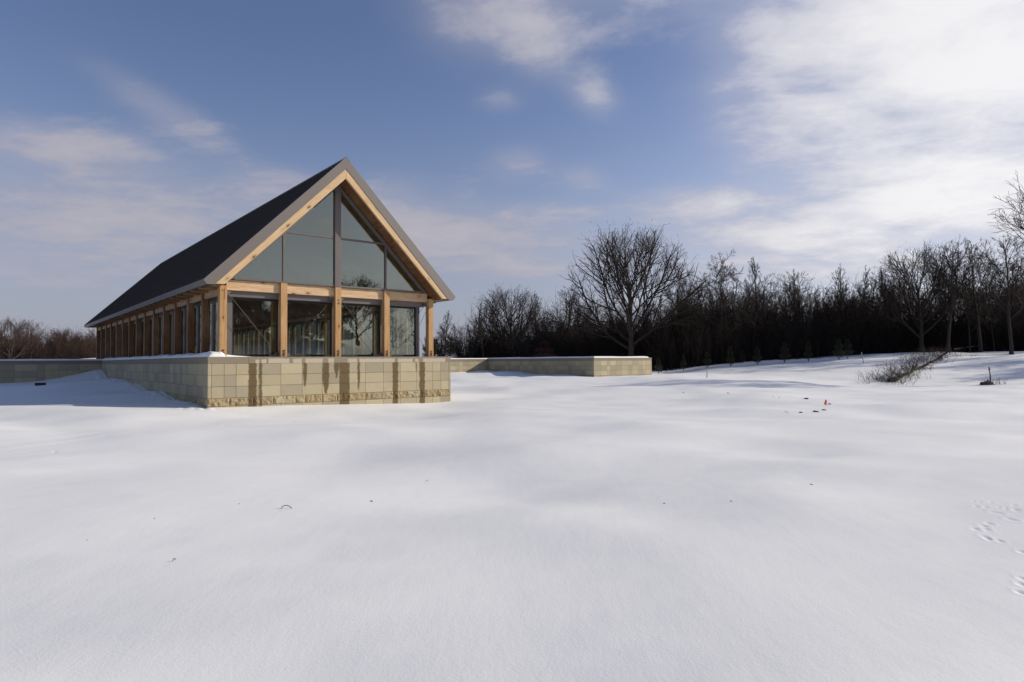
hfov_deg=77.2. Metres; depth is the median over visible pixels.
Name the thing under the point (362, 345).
window
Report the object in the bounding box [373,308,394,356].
window
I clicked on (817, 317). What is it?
bare tree
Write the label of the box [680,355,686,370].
young pine
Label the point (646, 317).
bare tree
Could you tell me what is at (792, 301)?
bare tree
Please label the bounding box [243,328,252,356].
window
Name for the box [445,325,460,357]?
bare tree
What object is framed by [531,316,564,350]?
bare tree
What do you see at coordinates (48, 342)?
bare tree
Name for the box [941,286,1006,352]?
bare tree
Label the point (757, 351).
young pine
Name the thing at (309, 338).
window
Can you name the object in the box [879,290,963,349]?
bare tree
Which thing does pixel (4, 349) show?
bare tree
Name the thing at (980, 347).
bare tree
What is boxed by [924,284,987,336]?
bare tree
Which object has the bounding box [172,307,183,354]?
window
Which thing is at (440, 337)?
bare tree
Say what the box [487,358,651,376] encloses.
stone wall
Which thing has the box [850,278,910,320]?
bare tree
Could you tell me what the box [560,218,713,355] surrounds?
bare tree
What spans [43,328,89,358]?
bare tree
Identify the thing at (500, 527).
snow ground
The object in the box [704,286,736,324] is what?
bare tree
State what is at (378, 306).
window
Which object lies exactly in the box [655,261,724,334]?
bare tree
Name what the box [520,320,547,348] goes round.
bare tree
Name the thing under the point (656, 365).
young pine
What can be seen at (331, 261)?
timber pavilion
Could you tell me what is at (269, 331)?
window
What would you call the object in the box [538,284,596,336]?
bare tree
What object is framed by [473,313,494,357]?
bare tree
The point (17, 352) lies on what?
bare tree
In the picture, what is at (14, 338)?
bare tree
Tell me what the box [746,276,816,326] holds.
bare tree
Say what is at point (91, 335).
bare tree
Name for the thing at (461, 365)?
stone wall
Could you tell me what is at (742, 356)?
young pine
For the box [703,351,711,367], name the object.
young pine
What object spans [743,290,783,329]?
bare tree
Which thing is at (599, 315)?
bare tree
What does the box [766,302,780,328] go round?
bare tree
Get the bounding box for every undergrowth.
[0,326,95,358]
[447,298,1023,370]
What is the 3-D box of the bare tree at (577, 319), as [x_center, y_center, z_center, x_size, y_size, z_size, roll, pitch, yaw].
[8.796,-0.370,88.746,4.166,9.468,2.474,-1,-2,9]
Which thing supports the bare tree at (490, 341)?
on the snow ground
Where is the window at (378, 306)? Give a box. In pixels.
[341,303,379,355]
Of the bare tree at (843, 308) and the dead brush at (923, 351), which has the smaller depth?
the dead brush at (923, 351)
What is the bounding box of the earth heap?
[980,380,994,384]
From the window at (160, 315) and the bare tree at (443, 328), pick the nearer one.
the window at (160, 315)
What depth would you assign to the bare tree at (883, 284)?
80.09 m
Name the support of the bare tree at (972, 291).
on the snow ground
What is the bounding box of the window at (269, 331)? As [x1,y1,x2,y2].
[264,325,274,356]
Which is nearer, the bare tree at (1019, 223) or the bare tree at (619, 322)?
the bare tree at (1019, 223)
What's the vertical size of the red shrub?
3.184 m
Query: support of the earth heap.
on the snow ground
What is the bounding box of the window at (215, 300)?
[213,297,217,351]
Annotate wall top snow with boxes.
[0,359,102,360]
[103,351,225,359]
[225,354,248,356]
[451,358,486,358]
[487,356,648,358]
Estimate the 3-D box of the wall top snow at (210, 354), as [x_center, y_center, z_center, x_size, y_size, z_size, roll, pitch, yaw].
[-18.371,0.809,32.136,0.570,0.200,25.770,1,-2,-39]
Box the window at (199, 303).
[197,299,211,352]
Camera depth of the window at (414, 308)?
28.48 m
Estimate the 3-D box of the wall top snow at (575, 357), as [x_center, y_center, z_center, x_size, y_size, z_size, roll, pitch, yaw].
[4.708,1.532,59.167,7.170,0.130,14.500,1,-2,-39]
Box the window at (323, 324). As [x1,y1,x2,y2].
[317,317,329,356]
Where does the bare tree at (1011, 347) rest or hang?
on the snow ground
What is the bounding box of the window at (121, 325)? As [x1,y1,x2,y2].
[121,325,121,356]
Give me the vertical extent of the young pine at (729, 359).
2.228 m
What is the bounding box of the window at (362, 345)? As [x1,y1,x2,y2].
[353,311,371,356]
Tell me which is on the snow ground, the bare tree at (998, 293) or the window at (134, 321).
the bare tree at (998, 293)
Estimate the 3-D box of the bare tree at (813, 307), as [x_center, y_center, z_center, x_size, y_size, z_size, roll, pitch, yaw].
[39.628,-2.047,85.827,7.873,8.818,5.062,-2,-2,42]
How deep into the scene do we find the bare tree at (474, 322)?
105.05 m
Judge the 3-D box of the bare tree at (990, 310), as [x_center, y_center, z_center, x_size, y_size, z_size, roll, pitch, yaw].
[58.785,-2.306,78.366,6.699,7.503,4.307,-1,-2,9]
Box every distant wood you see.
[0,334,95,356]
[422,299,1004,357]
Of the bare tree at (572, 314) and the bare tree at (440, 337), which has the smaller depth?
the bare tree at (572, 314)
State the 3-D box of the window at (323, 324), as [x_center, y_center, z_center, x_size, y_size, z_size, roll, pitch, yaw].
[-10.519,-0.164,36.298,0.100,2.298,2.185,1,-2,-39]
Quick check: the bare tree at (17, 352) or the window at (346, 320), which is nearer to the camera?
the window at (346, 320)
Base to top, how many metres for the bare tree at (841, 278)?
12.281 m
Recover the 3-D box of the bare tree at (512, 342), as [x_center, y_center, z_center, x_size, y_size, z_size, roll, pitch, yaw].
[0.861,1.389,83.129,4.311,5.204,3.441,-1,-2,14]
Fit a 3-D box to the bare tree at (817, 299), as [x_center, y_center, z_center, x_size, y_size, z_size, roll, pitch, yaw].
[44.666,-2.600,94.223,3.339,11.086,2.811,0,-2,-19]
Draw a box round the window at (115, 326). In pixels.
[115,326,115,357]
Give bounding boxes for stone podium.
[101,357,450,407]
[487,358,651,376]
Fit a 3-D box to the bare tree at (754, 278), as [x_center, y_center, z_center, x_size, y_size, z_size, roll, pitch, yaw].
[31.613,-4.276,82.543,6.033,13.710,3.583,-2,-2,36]
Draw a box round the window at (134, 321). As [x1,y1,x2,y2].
[134,321,135,355]
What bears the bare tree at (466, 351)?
on the snow ground
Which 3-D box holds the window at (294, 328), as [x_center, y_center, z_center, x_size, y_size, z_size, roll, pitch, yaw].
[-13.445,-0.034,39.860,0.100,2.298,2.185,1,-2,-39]
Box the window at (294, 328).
[288,321,301,356]
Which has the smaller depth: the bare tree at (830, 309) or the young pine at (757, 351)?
the young pine at (757, 351)
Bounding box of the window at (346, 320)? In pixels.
[341,314,351,356]
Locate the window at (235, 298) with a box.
[232,297,277,355]
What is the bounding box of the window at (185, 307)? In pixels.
[184,303,196,353]
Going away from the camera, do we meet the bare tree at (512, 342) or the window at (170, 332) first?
the window at (170, 332)
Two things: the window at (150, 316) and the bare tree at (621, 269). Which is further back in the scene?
the bare tree at (621, 269)
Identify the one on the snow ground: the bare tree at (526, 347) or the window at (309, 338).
the bare tree at (526, 347)
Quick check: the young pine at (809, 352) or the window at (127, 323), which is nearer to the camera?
the window at (127, 323)
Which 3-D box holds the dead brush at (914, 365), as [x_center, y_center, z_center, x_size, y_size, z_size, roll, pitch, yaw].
[36.174,1.909,58.319,5.613,1.786,5.211,1,-2,-44]
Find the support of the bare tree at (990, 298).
on the snow ground
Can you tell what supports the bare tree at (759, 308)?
on the snow ground
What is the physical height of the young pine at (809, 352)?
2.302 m
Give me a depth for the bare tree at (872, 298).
85.91 m
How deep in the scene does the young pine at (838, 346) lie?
70.11 m
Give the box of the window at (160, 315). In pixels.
[159,313,161,354]
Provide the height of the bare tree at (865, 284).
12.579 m
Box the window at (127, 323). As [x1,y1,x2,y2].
[127,323,128,356]
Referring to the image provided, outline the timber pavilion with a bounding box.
[84,157,454,358]
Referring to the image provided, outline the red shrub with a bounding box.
[528,342,560,356]
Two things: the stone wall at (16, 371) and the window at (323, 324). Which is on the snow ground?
the stone wall at (16, 371)
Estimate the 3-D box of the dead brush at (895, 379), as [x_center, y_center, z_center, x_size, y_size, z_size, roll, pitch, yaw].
[28.009,2.533,47.786,3.977,1.478,5.813,-1,-2,22]
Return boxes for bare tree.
[0,317,38,358]
[0,343,13,356]
[10,345,24,358]
[16,319,47,358]
[41,329,62,352]
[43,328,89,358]
[61,340,84,358]
[79,329,95,348]
[433,330,449,356]
[435,310,452,356]
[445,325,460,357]
[445,336,453,356]
[456,326,465,347]
[461,302,484,343]
[461,342,478,357]
[468,283,542,356]
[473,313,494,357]
[480,329,504,356]
[504,333,535,356]
[516,336,537,356]
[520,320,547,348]
[529,293,546,329]
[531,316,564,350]
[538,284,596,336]
[554,297,587,339]
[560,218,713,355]
[565,299,626,343]
[566,306,583,333]
[577,316,589,345]
[608,312,633,341]
[622,301,663,350]
[653,292,668,327]
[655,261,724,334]
[664,250,775,356]
[702,284,734,324]
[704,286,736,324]
[710,290,733,341]
[712,284,780,348]
[724,285,786,349]
[733,258,780,337]
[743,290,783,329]
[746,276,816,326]
[761,268,820,325]
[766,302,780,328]
[782,293,833,325]
[784,281,806,355]
[810,307,828,327]
[812,287,824,318]
[812,298,846,329]
[813,281,876,331]
[814,295,866,330]
[825,263,848,333]
[836,265,876,335]
[844,279,906,326]
[848,293,865,351]
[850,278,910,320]
[863,239,981,351]
[863,290,906,324]
[875,268,897,352]
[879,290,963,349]
[892,279,920,314]
[913,236,984,352]
[915,237,1005,351]
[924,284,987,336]
[936,288,983,320]
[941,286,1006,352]
[950,232,1023,354]
[963,272,990,309]
[966,281,1006,321]
[968,292,1015,350]
[975,263,1023,316]
[976,262,1022,333]
[987,171,1023,248]
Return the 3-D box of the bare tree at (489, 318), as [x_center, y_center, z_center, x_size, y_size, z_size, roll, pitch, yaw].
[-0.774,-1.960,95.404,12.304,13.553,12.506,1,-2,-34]
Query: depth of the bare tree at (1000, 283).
89.62 m
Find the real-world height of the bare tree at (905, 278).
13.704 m
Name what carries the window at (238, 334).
in the timber pavilion
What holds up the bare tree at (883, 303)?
on the snow ground
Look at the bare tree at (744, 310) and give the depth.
82.17 m
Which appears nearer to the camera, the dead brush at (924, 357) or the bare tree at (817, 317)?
the dead brush at (924, 357)
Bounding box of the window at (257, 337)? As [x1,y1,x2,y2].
[253,326,262,356]
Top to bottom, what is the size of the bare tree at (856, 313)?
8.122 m
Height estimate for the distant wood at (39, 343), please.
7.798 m
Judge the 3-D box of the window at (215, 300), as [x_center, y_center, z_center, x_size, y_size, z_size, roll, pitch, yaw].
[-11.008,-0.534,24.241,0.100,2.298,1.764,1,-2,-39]
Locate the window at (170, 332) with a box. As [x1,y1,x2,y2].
[162,310,171,354]
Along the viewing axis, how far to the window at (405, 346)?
29.46 m
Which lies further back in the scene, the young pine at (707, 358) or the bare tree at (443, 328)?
the bare tree at (443, 328)
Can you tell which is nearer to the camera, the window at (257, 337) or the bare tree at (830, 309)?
the window at (257, 337)
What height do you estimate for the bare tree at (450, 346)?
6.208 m
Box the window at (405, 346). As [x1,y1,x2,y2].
[397,308,414,356]
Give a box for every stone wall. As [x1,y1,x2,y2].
[0,360,100,382]
[450,359,487,372]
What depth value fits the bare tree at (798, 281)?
83.84 m
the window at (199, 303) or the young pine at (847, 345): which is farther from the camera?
the young pine at (847, 345)
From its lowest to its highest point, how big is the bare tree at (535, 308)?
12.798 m
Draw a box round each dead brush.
[855,366,916,384]
[876,360,930,378]
[879,354,937,370]
[894,349,952,362]
[907,345,972,357]
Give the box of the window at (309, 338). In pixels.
[302,319,316,356]
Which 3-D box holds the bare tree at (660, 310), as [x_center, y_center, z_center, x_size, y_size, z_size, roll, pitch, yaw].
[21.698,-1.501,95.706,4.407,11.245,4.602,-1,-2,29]
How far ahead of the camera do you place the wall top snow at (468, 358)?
60.73 m
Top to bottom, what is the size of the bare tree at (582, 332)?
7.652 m
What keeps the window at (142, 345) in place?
in the timber pavilion
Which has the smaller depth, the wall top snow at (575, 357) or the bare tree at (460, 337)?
the wall top snow at (575, 357)
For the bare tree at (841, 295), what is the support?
on the snow ground
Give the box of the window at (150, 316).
[150,316,151,355]
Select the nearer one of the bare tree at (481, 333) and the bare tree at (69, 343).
the bare tree at (481, 333)
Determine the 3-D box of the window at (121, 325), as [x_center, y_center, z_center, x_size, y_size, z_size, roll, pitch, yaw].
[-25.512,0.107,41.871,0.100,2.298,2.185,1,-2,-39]
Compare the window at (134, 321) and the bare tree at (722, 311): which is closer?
the window at (134, 321)
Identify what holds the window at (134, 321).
in the timber pavilion
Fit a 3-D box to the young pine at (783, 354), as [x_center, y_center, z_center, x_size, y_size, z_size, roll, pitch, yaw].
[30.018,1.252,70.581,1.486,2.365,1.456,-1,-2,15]
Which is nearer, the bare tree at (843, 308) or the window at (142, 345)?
the window at (142, 345)
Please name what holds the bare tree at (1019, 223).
on the snow ground
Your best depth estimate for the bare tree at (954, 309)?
92.22 m
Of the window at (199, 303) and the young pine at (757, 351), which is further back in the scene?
the young pine at (757, 351)
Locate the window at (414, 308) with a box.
[390,306,415,355]
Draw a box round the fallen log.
[886,345,955,381]
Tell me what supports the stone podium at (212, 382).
on the snow ground
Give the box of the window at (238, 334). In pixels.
[234,329,242,353]
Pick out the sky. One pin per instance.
(812, 137)
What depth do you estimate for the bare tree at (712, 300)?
86.54 m
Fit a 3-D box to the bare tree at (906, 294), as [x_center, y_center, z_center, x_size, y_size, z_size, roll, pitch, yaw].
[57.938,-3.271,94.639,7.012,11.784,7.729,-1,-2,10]
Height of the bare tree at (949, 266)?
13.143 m
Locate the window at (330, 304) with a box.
[287,300,331,355]
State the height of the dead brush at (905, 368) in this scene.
1.653 m
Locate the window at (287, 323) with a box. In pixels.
[275,323,287,356]
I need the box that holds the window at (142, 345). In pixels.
[141,318,143,355]
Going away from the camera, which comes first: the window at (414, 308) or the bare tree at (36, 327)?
the window at (414, 308)
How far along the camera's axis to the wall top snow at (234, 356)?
22.55 m
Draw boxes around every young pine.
[654,358,662,373]
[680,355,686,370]
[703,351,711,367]
[725,347,735,366]
[740,349,745,360]
[752,347,762,364]
[778,342,790,362]
[803,341,813,361]
[831,339,843,358]
[843,339,853,357]
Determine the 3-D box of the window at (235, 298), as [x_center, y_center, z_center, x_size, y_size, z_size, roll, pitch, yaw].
[-9.661,-0.510,24.121,1.680,2.168,0.080,1,-2,-39]
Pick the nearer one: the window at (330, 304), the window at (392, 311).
the window at (330, 304)
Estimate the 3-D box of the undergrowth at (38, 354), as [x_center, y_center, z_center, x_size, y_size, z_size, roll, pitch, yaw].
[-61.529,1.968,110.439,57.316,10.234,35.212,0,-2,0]
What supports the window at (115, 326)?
in the timber pavilion
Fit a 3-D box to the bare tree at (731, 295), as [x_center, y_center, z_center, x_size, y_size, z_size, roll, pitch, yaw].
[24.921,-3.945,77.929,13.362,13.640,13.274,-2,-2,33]
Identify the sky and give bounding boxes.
[0,0,1023,357]
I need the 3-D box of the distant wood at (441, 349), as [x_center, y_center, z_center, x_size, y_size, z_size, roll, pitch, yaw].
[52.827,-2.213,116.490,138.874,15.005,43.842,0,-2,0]
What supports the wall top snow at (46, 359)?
on the stone wall at (16, 371)
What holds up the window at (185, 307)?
in the timber pavilion
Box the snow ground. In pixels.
[0,351,1023,681]
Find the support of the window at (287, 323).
in the timber pavilion

